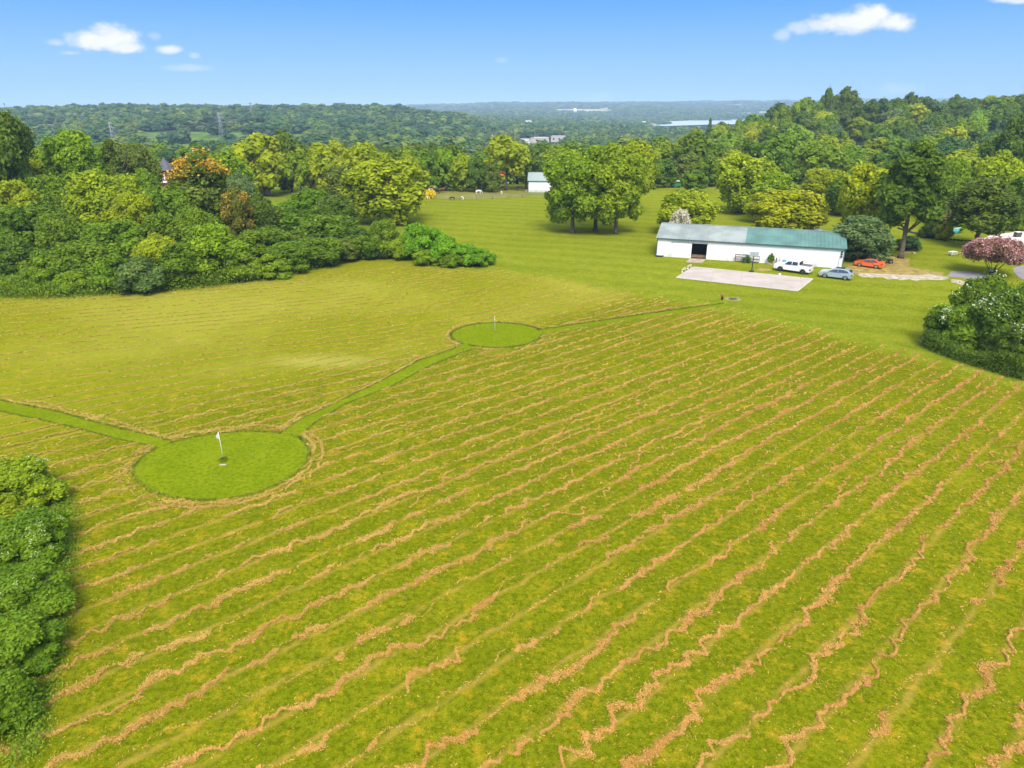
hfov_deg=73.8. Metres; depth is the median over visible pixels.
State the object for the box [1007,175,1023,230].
broadleaf tree
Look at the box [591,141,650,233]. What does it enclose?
broadleaf tree
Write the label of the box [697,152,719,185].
broadleaf tree
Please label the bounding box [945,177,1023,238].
broadleaf tree
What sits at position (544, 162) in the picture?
broadleaf tree
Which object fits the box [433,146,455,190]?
broadleaf tree
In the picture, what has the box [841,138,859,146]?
broadleaf tree
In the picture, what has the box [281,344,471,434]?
mown path
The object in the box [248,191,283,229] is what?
broadleaf tree
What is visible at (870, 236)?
broadleaf tree
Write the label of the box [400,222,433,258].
shrub
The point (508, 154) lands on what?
broadleaf tree
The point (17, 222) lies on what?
broadleaf tree
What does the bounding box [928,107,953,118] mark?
broadleaf tree
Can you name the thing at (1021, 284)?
shrub
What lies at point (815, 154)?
broadleaf tree
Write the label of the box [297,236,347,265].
broadleaf tree
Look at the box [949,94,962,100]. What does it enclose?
broadleaf tree
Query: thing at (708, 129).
pine tree
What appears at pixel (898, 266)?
mulch
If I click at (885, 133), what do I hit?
broadleaf tree
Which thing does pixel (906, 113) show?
broadleaf tree
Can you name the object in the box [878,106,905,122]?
broadleaf tree
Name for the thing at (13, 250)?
broadleaf tree
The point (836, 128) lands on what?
broadleaf tree
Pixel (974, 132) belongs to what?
broadleaf tree
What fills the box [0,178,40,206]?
broadleaf tree
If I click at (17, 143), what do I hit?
broadleaf tree
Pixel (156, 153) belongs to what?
broadleaf tree
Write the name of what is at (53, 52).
sky
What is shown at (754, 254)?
basketball hoop
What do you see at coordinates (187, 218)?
broadleaf tree
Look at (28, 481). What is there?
shrub
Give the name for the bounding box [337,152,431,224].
broadleaf tree
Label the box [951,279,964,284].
gravel strip
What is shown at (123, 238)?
broadleaf tree
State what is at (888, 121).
broadleaf tree
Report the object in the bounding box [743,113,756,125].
broadleaf tree
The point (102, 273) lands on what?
shrub
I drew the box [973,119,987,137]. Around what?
broadleaf tree
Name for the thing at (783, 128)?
broadleaf tree
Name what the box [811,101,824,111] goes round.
broadleaf tree
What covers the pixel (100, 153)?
broadleaf tree
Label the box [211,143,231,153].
broadleaf tree
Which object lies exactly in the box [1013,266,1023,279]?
driveway
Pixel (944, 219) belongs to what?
shrub
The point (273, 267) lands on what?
shrub
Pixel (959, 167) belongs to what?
broadleaf tree
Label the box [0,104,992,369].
ground
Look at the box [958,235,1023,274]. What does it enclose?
blossom tree
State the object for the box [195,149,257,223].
broadleaf tree
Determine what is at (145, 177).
broadleaf tree
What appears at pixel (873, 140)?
broadleaf tree
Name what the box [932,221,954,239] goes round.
shrub
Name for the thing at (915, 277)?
gravel strip
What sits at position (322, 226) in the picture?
broadleaf tree
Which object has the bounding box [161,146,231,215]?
broadleaf tree
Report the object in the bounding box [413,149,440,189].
broadleaf tree
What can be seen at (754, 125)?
broadleaf tree
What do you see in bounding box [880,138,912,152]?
broadleaf tree
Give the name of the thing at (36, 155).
broadleaf tree
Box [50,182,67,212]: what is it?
broadleaf tree
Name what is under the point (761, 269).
bare patch
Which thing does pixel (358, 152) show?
broadleaf tree
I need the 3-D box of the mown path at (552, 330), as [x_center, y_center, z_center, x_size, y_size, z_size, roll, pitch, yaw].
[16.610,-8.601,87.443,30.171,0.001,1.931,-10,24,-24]
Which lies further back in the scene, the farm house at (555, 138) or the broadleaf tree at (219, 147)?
the farm house at (555, 138)
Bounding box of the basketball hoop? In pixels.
[749,252,758,271]
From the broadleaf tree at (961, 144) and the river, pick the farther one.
the river
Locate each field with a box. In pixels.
[0,256,1023,767]
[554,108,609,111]
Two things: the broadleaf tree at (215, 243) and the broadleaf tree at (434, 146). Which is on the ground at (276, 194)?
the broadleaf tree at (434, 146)
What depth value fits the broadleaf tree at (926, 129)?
348.72 m
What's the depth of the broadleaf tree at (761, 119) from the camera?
409.68 m
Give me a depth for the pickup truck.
110.03 m
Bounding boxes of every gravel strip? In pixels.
[857,273,948,280]
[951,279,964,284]
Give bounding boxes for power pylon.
[106,122,114,137]
[216,112,224,136]
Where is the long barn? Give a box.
[656,222,846,267]
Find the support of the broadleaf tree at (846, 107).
on the ground at (276, 194)
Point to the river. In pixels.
(692, 122)
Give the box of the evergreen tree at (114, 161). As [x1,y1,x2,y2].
[100,138,132,176]
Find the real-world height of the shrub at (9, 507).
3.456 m
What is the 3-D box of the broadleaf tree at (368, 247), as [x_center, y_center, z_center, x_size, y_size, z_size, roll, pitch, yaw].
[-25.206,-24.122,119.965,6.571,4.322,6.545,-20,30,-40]
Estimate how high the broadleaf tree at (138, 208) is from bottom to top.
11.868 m
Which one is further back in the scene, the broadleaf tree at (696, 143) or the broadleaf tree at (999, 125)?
the broadleaf tree at (999, 125)
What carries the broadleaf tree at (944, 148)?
on the ground at (276, 194)
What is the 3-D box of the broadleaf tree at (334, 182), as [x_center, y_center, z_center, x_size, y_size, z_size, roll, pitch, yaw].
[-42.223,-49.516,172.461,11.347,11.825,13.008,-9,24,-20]
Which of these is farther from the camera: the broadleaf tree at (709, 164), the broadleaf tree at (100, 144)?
the broadleaf tree at (100, 144)
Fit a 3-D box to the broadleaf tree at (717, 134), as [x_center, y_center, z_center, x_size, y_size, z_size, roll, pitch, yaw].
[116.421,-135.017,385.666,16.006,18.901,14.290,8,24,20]
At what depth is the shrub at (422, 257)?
114.94 m
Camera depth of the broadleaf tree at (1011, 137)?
209.75 m
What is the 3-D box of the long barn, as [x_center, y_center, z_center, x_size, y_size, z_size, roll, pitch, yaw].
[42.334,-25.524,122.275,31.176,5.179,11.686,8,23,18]
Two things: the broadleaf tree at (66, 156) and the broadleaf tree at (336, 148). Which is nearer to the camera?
the broadleaf tree at (66, 156)
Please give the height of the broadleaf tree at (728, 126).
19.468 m
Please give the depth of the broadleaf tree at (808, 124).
411.56 m
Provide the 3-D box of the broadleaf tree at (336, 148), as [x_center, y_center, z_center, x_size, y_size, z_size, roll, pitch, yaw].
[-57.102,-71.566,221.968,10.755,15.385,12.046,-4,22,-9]
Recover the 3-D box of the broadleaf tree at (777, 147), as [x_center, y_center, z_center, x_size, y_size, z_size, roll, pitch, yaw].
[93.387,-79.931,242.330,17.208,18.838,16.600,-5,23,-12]
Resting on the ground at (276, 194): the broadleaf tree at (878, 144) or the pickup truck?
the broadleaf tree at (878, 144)
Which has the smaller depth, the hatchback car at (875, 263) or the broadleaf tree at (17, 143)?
the hatchback car at (875, 263)
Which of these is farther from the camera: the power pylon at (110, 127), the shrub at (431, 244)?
the power pylon at (110, 127)
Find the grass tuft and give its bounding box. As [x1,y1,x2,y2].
[218,455,226,462]
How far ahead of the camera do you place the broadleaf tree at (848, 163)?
250.82 m
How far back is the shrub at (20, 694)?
29.52 m
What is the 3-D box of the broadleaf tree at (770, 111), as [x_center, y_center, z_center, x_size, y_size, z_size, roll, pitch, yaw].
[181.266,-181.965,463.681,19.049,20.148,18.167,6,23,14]
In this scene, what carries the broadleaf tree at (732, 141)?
on the ground at (276, 194)
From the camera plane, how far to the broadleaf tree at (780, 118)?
417.77 m
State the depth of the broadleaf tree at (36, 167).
144.96 m
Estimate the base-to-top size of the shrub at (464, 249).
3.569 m
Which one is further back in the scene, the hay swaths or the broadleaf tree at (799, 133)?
the broadleaf tree at (799, 133)
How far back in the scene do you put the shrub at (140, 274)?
96.32 m
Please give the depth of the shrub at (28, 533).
39.26 m
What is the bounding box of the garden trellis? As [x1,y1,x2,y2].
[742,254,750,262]
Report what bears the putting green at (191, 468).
on the hay field at (916, 720)
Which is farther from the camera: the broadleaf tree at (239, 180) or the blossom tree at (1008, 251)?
the broadleaf tree at (239, 180)
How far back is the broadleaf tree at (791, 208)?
135.90 m
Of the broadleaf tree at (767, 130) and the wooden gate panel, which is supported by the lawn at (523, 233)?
the wooden gate panel
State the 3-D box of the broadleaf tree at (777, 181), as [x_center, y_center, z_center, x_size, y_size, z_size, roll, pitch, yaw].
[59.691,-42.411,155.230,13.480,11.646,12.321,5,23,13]
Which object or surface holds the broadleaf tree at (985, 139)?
on the ground at (276, 194)
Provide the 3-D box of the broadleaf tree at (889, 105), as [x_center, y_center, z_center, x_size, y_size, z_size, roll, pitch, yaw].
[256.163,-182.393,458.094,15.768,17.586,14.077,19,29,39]
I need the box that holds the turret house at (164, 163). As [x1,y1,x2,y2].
[160,158,172,188]
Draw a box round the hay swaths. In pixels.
[0,264,1023,767]
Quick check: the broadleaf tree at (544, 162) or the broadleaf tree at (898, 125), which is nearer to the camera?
the broadleaf tree at (544, 162)
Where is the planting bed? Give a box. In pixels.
[898,250,915,253]
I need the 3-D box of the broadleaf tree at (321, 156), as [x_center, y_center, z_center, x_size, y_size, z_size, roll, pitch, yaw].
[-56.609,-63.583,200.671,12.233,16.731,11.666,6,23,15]
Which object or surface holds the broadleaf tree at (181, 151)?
on the ground at (276, 194)
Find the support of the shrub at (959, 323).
on the lawn at (523, 233)
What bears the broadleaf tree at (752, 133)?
on the ground at (276, 194)
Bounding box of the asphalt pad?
[947,271,989,278]
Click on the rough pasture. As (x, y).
(457, 194)
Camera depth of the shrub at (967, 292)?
80.94 m
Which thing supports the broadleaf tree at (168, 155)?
on the ground at (276, 194)
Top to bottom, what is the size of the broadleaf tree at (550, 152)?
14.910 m
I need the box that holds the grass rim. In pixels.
[0,302,723,500]
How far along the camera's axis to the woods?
1021.88 m
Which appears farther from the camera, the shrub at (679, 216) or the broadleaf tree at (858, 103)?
the broadleaf tree at (858, 103)
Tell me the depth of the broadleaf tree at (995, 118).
423.82 m
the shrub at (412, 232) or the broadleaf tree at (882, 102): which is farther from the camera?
the broadleaf tree at (882, 102)
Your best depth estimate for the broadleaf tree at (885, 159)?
233.51 m
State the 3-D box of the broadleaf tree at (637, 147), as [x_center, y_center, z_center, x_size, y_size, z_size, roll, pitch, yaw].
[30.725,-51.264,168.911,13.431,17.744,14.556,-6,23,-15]
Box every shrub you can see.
[0,455,71,509]
[0,496,24,518]
[0,505,71,567]
[0,555,83,619]
[0,605,71,675]
[0,663,45,737]
[15,248,65,292]
[49,270,93,293]
[86,252,129,292]
[112,255,168,294]
[217,249,260,282]
[252,254,293,279]
[387,235,412,259]
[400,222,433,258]
[410,228,448,256]
[412,249,437,265]
[432,236,463,260]
[436,254,464,266]
[448,242,476,265]
[461,248,497,266]
[669,209,692,223]
[896,235,922,250]
[916,224,939,237]
[919,331,945,345]
[920,303,981,352]
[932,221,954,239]
[934,203,951,224]
[947,270,1014,306]
[954,225,965,231]
[971,283,1023,350]
[976,321,1023,367]
[1016,280,1023,289]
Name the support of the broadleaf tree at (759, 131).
on the ground at (276, 194)
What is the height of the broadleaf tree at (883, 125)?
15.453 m
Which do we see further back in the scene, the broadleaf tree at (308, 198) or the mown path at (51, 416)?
the broadleaf tree at (308, 198)
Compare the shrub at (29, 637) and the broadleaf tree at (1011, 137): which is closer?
the shrub at (29, 637)
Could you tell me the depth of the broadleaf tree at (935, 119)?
409.58 m
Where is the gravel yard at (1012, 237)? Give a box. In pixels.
[982,232,1023,241]
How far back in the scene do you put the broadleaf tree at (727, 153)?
233.75 m
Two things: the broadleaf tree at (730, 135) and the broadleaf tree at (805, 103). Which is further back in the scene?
the broadleaf tree at (805, 103)
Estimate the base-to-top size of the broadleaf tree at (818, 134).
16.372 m
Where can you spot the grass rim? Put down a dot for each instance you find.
(301, 440)
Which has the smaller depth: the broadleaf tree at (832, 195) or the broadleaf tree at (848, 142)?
the broadleaf tree at (832, 195)
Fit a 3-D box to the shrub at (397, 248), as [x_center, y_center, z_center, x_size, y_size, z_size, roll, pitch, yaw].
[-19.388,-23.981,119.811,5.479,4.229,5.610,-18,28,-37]
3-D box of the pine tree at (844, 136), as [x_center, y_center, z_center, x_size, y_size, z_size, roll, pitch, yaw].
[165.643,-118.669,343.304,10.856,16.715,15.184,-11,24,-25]
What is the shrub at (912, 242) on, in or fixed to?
on the planting bed
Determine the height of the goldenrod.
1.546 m
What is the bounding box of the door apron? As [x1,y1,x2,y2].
[686,258,705,262]
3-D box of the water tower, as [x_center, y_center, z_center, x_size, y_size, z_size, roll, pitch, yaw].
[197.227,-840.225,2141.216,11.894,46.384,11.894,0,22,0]
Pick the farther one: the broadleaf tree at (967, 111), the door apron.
the broadleaf tree at (967, 111)
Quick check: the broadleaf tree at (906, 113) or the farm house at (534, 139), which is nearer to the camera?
the broadleaf tree at (906, 113)
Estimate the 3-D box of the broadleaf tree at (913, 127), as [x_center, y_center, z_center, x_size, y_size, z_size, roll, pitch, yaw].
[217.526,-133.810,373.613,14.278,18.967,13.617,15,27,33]
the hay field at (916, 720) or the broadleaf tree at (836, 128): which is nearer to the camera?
the hay field at (916, 720)
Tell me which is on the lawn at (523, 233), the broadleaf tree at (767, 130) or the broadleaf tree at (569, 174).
the broadleaf tree at (569, 174)
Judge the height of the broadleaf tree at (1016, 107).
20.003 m
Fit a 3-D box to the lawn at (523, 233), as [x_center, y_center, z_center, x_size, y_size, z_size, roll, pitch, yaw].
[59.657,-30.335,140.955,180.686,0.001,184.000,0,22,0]
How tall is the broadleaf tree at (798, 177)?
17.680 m
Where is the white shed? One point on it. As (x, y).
(536, 180)
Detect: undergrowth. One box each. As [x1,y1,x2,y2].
[0,252,498,301]
[0,473,88,767]
[915,325,1023,380]
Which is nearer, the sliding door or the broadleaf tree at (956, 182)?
the sliding door
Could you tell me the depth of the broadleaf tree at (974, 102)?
462.11 m
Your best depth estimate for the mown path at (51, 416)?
58.03 m
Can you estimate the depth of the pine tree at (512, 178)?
241.60 m
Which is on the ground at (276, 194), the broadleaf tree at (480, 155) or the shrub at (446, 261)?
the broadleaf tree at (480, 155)
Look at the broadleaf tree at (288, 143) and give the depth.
207.11 m
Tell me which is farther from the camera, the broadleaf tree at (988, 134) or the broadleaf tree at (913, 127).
the broadleaf tree at (913, 127)
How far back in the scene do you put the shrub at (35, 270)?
98.16 m
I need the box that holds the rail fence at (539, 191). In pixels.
[535,190,548,193]
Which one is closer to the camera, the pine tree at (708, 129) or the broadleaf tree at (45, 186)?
the broadleaf tree at (45, 186)
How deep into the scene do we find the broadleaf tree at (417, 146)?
236.87 m
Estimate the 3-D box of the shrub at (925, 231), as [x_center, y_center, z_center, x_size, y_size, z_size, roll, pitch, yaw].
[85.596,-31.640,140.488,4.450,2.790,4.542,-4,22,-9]
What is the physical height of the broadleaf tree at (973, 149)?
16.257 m
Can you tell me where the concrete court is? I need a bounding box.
[676,267,812,290]
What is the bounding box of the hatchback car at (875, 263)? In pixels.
[854,257,885,268]
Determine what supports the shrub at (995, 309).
on the lawn at (523, 233)
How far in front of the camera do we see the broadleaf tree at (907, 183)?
114.87 m
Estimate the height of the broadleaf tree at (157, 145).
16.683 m
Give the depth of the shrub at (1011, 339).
68.68 m
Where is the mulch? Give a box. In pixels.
[845,256,942,275]
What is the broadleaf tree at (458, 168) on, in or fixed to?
on the lawn at (523, 233)
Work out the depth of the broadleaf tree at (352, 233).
121.22 m
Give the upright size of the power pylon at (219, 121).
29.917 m
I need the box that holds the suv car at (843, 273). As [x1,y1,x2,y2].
[819,267,854,279]
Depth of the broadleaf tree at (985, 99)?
478.95 m
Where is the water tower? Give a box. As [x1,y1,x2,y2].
[573,108,576,118]
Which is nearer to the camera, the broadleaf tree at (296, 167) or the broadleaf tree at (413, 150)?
the broadleaf tree at (296, 167)
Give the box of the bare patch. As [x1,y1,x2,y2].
[754,268,772,270]
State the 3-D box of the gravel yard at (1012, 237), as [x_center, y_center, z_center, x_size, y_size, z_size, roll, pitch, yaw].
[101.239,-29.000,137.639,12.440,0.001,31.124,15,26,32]
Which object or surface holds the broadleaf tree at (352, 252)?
on the ground at (276, 194)
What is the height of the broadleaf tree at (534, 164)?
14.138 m
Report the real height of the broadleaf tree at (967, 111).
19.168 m
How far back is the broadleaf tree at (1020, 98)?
458.83 m
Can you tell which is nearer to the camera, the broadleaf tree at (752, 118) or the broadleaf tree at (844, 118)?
the broadleaf tree at (844, 118)
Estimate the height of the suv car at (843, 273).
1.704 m
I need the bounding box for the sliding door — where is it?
[672,242,691,257]
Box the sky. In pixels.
[0,0,1023,106]
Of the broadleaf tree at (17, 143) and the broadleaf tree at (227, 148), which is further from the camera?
the broadleaf tree at (227, 148)
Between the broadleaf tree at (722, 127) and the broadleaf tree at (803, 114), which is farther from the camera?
the broadleaf tree at (722, 127)
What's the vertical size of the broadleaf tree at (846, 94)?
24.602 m
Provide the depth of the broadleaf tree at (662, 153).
264.63 m
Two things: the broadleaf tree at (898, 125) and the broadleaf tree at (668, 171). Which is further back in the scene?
the broadleaf tree at (898, 125)
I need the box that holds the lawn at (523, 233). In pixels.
[407,188,1023,375]
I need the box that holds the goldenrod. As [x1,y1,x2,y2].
[423,187,435,198]
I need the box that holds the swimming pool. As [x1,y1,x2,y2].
[954,227,960,233]
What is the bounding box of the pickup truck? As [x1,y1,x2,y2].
[774,259,813,274]
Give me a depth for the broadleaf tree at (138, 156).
154.66 m
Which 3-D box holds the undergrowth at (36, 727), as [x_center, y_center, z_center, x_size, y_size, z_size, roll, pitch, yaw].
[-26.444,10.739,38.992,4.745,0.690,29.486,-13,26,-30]
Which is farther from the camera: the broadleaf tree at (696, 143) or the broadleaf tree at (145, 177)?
the broadleaf tree at (696, 143)
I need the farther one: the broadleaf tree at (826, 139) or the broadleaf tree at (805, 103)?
the broadleaf tree at (805, 103)
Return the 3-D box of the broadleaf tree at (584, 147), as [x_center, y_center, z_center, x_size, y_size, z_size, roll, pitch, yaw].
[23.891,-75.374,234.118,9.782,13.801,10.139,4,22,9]
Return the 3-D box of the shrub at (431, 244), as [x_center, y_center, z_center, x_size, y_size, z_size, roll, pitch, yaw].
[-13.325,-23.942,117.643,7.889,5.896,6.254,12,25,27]
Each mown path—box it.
[0,401,169,446]
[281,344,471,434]
[542,303,734,333]
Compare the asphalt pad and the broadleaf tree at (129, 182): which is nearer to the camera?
the asphalt pad
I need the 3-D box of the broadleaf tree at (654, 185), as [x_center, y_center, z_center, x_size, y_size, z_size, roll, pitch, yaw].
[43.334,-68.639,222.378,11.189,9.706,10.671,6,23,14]
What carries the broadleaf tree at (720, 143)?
on the ground at (276, 194)
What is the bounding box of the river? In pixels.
[660,120,742,125]
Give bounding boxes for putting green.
[131,431,310,500]
[451,323,543,347]
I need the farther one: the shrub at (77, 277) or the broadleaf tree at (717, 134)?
the broadleaf tree at (717, 134)
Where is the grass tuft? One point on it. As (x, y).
(224, 458)
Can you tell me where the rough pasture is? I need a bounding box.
[436,189,529,198]
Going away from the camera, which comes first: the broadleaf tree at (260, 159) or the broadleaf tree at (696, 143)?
the broadleaf tree at (260, 159)
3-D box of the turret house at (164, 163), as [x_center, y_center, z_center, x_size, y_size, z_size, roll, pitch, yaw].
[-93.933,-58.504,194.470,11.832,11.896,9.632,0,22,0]
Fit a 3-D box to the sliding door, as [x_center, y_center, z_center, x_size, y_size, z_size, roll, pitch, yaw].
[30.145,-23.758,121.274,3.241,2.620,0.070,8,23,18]
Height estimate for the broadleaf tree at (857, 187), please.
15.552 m
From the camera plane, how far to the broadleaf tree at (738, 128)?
400.20 m
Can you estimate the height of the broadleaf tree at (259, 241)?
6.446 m
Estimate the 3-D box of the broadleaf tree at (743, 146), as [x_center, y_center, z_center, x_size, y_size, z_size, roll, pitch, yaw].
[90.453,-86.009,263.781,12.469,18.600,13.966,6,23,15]
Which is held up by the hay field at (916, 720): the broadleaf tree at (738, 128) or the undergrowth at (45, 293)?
the undergrowth at (45, 293)
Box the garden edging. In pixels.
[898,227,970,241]
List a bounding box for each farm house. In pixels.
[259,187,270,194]
[529,137,548,142]
[551,136,565,141]
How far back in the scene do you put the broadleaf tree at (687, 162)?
228.19 m
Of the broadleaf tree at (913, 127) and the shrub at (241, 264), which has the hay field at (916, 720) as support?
the shrub at (241, 264)
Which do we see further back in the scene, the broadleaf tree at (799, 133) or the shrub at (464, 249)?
the broadleaf tree at (799, 133)
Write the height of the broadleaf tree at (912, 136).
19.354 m
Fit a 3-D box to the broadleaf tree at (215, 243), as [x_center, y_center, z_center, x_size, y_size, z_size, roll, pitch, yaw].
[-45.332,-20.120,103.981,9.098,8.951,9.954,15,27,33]
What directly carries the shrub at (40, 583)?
on the hay field at (916, 720)
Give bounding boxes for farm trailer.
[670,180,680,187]
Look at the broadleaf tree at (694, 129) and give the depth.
469.91 m
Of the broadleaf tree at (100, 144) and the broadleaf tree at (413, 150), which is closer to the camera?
the broadleaf tree at (413, 150)
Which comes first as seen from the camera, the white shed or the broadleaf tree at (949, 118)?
the white shed
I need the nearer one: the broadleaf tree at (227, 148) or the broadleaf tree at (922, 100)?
the broadleaf tree at (227, 148)
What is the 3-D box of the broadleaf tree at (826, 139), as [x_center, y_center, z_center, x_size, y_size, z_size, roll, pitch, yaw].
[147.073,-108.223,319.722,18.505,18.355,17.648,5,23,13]
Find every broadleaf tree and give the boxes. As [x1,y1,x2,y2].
[0,103,36,182]
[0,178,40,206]
[0,200,57,249]
[0,234,34,286]
[23,172,62,204]
[27,146,42,175]
[29,154,41,174]
[33,209,88,251]
[38,128,108,186]
[44,241,108,279]
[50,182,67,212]
[55,168,126,224]
[73,218,149,258]
[94,141,103,150]
[96,191,155,237]
[97,145,123,168]
[109,173,143,193]
[112,140,163,183]
[129,232,176,282]
[133,167,162,190]
[136,184,192,216]
[142,209,181,242]
[146,142,171,151]
[147,150,161,162]
[150,146,167,157]
[152,239,205,284]
[160,148,176,165]
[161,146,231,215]
[168,204,219,242]
[174,142,210,161]
[184,222,249,280]
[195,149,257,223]
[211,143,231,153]
[213,145,231,154]
[219,185,254,235]
[222,169,255,197]
[231,132,287,195]
[237,224,293,257]
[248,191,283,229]
[266,240,319,271]
[272,128,309,191]
[272,199,312,231]
[282,147,311,190]
[287,187,330,221]
[289,229,320,241]
[291,213,359,239]
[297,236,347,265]
[303,140,339,189]
[314,193,359,219]
[324,139,344,160]
[324,164,353,195]
[337,140,384,166]
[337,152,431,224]
[337,238,361,260]
[338,226,370,239]
[352,235,379,259]
[366,218,399,258]
[378,146,402,160]
[391,144,401,148]
[396,146,418,155]
[399,146,420,179]
[410,141,434,158]
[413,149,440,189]
[425,142,438,150]
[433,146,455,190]
[445,143,464,156]
[447,149,475,190]
[465,157,487,191]
[470,150,487,162]
[483,134,531,189]
[484,160,501,191]
[514,143,543,188]
[535,141,549,155]
[535,159,552,171]
[539,145,562,162]
[541,145,603,232]
[561,140,581,149]
[572,143,588,155]
[575,144,621,230]
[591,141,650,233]
[622,139,660,195]
[648,133,665,151]
[651,140,674,162]
[652,165,660,188]
[654,158,679,186]
[655,189,723,223]
[669,127,723,167]
[673,151,698,185]
[679,169,708,190]
[691,127,705,136]
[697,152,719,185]
[705,124,727,135]
[706,128,727,149]
[712,139,732,153]
[715,153,782,213]
[716,121,732,130]
[718,147,740,162]
[719,131,746,142]
[727,117,745,135]
[727,137,742,146]
[731,136,755,156]
[738,188,831,229]
[742,171,798,220]
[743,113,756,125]
[743,128,757,141]
[745,121,763,131]
[747,130,801,178]
[755,122,776,138]
[756,114,769,125]
[758,124,779,143]
[764,101,786,122]
[770,107,791,130]
[779,122,796,132]
[782,105,794,116]
[785,124,813,141]
[791,97,813,123]
[791,141,810,183]
[793,110,817,124]
[794,139,842,173]
[798,168,845,201]
[799,117,818,130]
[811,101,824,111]
[813,110,832,122]
[813,114,840,131]
[813,128,834,139]
[814,122,838,139]
[818,132,844,150]
[820,86,837,111]
[823,170,853,214]
[827,149,856,172]
[828,123,848,142]
[831,213,896,260]
[833,86,859,109]
[834,110,852,132]
[836,161,888,225]
[837,102,858,118]
[840,144,867,162]
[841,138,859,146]
[846,116,872,140]
[851,97,863,116]
[858,98,879,120]
[858,136,887,147]
[860,137,886,155]
[861,122,878,145]
[865,149,881,159]
[867,126,901,141]
[868,148,907,168]
[871,136,952,258]
[874,96,888,120]
[877,122,887,127]
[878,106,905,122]
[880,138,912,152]
[882,98,905,121]
[885,116,907,124]
[886,118,914,135]
[893,102,910,121]
[898,123,918,137]
[901,91,918,104]
[903,130,925,141]
[903,136,955,161]
[909,96,928,106]
[909,103,931,125]
[916,124,939,135]
[918,112,944,127]
[923,99,950,116]
[924,134,944,143]
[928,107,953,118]
[931,155,975,191]
[933,120,952,131]
[938,135,968,149]
[940,125,967,140]
[943,113,962,124]
[943,175,976,201]
[944,97,959,113]
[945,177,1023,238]
[946,149,980,170]
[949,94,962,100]
[952,100,983,116]
[952,118,984,144]
[953,100,978,109]
[955,105,978,118]
[964,109,989,129]
[965,97,983,106]
[965,142,983,169]
[972,148,1023,185]
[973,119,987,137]
[976,130,994,143]
[977,114,1023,172]
[977,130,1001,143]
[980,105,1004,128]
[981,95,996,104]
[982,97,1002,108]
[992,101,1018,129]
[992,119,1006,131]
[994,98,1020,114]
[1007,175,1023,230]
[1013,93,1023,116]
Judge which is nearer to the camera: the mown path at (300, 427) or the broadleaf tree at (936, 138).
the mown path at (300, 427)
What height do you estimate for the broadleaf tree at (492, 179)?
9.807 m
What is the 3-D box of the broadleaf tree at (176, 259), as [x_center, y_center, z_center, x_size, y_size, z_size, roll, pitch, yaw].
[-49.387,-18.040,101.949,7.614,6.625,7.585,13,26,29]
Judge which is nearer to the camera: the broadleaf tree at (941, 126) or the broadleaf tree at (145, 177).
the broadleaf tree at (145, 177)
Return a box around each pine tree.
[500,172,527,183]
[704,118,712,140]
[839,130,848,143]
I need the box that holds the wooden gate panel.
[735,254,745,261]
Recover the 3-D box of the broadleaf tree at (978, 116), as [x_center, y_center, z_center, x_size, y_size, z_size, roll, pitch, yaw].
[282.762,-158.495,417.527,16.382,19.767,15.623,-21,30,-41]
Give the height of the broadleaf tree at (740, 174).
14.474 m
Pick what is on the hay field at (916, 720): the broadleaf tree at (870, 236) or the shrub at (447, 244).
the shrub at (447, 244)
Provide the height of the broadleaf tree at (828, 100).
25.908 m
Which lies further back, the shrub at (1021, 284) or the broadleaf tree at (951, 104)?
the broadleaf tree at (951, 104)
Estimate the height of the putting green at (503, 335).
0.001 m
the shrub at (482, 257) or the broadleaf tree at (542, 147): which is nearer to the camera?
the shrub at (482, 257)
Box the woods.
[0,97,983,155]
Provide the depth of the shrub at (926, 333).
76.38 m
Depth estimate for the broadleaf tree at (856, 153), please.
262.58 m
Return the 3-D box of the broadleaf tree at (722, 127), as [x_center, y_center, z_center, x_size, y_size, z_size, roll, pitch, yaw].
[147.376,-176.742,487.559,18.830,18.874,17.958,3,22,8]
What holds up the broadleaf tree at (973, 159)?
on the ground at (276, 194)
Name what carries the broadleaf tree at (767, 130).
on the ground at (276, 194)
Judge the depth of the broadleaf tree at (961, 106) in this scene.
444.03 m
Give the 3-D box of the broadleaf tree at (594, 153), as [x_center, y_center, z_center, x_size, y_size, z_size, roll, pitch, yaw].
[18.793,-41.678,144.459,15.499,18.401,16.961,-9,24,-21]
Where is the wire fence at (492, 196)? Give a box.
[437,193,542,198]
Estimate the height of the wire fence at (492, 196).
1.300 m
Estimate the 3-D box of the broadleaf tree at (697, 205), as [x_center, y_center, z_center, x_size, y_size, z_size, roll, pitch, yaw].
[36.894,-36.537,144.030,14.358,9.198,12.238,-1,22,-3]
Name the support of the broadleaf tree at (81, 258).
on the hay field at (916, 720)
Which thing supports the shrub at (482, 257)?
on the ground at (276, 194)
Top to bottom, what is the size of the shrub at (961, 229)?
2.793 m
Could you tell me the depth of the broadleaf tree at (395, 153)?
203.71 m
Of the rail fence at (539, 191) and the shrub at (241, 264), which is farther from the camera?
the rail fence at (539, 191)
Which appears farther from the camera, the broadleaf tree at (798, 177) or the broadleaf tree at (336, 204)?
the broadleaf tree at (798, 177)
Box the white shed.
[528,172,550,191]
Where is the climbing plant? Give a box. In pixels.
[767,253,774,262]

